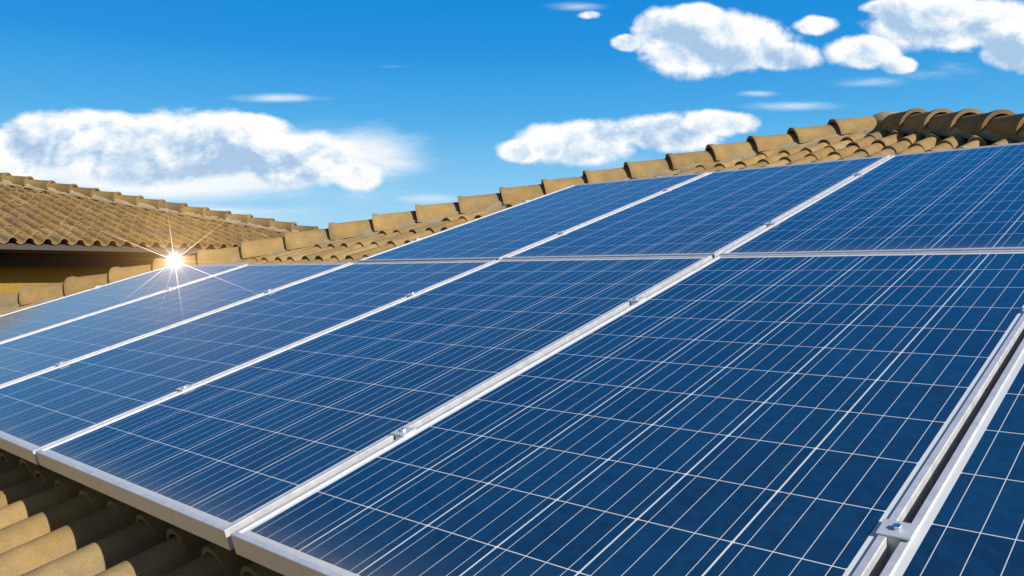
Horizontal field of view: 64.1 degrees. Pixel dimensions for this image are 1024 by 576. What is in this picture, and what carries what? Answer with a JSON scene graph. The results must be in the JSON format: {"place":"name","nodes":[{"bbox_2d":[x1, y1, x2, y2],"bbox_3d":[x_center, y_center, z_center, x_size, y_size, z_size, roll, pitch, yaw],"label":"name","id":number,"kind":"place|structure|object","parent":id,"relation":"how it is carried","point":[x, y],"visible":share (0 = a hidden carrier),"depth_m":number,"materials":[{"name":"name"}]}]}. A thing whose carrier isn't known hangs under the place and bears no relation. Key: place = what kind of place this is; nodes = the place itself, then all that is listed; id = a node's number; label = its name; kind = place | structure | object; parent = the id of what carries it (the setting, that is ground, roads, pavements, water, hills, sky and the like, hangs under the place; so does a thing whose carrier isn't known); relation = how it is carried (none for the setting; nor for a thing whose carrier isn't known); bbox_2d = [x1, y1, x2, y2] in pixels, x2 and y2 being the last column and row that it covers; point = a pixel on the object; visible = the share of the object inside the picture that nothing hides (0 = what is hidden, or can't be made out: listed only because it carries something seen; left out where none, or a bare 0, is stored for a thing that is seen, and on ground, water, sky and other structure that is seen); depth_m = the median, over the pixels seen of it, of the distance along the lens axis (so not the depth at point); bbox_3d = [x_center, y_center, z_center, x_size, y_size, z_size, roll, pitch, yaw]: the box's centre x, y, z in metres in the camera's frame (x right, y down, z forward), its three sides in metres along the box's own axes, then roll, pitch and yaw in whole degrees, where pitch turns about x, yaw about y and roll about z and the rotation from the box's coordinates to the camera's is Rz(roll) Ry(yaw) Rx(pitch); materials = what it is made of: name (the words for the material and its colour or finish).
{"place":"outdoors","nodes":[
{"label":"outdoors","id":0,"kind":"place"},
{"bbox_2d":[0,239,223,293],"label":"building wing","id":1,"kind":"structure","parent":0,"point":[18,271],"depth_m":9.27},
{"bbox_2d":[0,249,196,255],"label":"wing gutter","id":2,"kind":"object","parent":1,"relation":"attached to","point":[89,252],"depth_m":9.35,"materials":[{"name":"brown metal"}]},
{"bbox_2d":[0,183,285,248],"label":"wing roof tiles","id":3,"kind":"structure","parent":1,"relation":"on","point":[37,217],"depth_m":10.73,"materials":[{"name":"brown ceramic"}]},
{"bbox_2d":[0,172,318,231],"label":"hip ridge","id":4,"kind":"structure","parent":1,"relation":"on","point":[155,203],"depth_m":12.31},
{"bbox_2d":[0,180,298,231],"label":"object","id":5,"kind":"object","parent":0,"point":[99,198],"visible":0.46,"depth_m":12.28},
{"bbox_2d":[0,0,1023,228],"label":"sky","id":6,"kind":"structure","parent":0,"point":[320,113],"materials":[{"name":"blue"}]},
{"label":"mounting rails","id":7,"kind":"object","parent":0,"visible":0},
{"bbox_2d":[0,264,246,342],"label":"solar panel","id":8,"kind":"object","parent":7,"relation":"on","point":[28,320],"visible":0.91,"depth_m":4.66,"materials":[{"name":"glass"}]},
{"bbox_2d":[0,262,350,385],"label":"solar panel","id":9,"kind":"object","parent":7,"relation":"on","point":[30,354],"visible":0.87,"depth_m":3.83,"materials":[{"name":"glass"}]},
{"bbox_2d":[0,260,495,464],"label":"solar panel","id":10,"kind":"object","parent":7,"relation":"on","point":[43,409],"visible":0.86,"depth_m":2.95,"materials":[{"name":"glass"}]},
{"bbox_2d":[35,255,711,549],"bbox_3d":[-0.282,0.177,2.462,0.990,0.040,1.850,1,18,42],"label":"solar panel","id":11,"kind":"object","parent":7,"relation":"on","point":[219,459],"visible":0.93,"depth_m":2.16,"materials":[{"name":"glass"}]},
{"bbox_2d":[357,172,708,261],"bbox_3d":[0.184,-0.388,4.455,0.990,0.041,1.850,1,18,43],"label":"solar panel","id":12,"kind":"object","parent":7,"relation":"on","point":[501,234],"visible":0.82,"depth_m":4.29,"materials":[{"name":"glass"}]},
{"bbox_2d":[54,172,1023,558],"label":"panel clamps","id":13,"kind":"object","parent":7,"relation":"attached to","point":[894,532],"visible":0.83,"depth_m":1.09,"materials":[{"name":"metal"}]},
{"bbox_2d":[230,250,1023,575],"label":"solar panel","id":14,"kind":"object","parent":7,"relation":"on","point":[784,414],"visible":1,"depth_m":1.49,"materials":[{"name":"glass"}]},
{"bbox_2d":[503,155,889,258],"bbox_3d":[0.928,-0.377,3.772,0.990,0.040,1.850,1,18,43],"label":"solar panel","id":15,"kind":"object","parent":7,"relation":"on","point":[714,214],"visible":0.82,"depth_m":3.58,"materials":[{"name":"glass"}]},
{"bbox_2d":[719,142,1023,254],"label":"solar panel","id":16,"kind":"object","parent":7,"relation":"on","point":[966,199],"visible":0.87,"depth_m":2.89,"materials":[{"name":"glass"}]},
{"bbox_2d":[879,338,1023,575],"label":"solar panel","id":17,"kind":"object","parent":7,"relation":"on","point":[968,519],"visible":1,"depth_m":1.11,"materials":[{"name":"glass"}]},
{"label":"ground","id":18,"kind":"structure","parent":0,"visible":0},
{"bbox_3d":[2.988,2.567,6.566,16.704,7.586,16.704,1,1,42],"label":"roof","id":19,"kind":"object","parent":18,"relation":"on","visible":0},
{"bbox_2d":[0,125,880,309],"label":"mortar","id":20,"kind":"object","parent":19,"relation":"on","point":[499,204],"visible":0.27,"depth_m":6.25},
{"bbox_2d":[0,116,877,307],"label":"hip ridge","id":21,"kind":"structure","parent":20,"relation":"on","point":[30,294],"depth_m":6.26,"materials":[{"name":"ceramic"}]},
{"bbox_2d":[0,127,1023,575],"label":"roof tiles","id":22,"kind":"object","parent":19,"relation":"on","point":[52,523],"visible":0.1,"depth_m":2.13,"materials":[{"name":"ceramic"}]},
{"bbox_2d":[872,111,897,125],"bbox_3d":[2.978,-1.296,6.494,0.340,0.211,0.340,1,1,42],"label":"apex cap","id":23,"kind":"object","parent":19,"relation":"on","point":[879,117],"visible":0.2,"depth_m":6.38,"materials":[{"name":"beige ceramic"}]},
{"bbox_2d":[881,126,1023,141],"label":"hip ridge mortar","id":24,"kind":"object","parent":19,"relation":"on","point":[985,134],"visible":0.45,"depth_m":5.33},
{"bbox_2d":[881,108,1023,134],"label":"hip ridge","id":25,"kind":"structure","parent":24,"relation":"on","point":[995,122],"depth_m":5.39,"materials":[{"name":"ceramic"}]}
]}

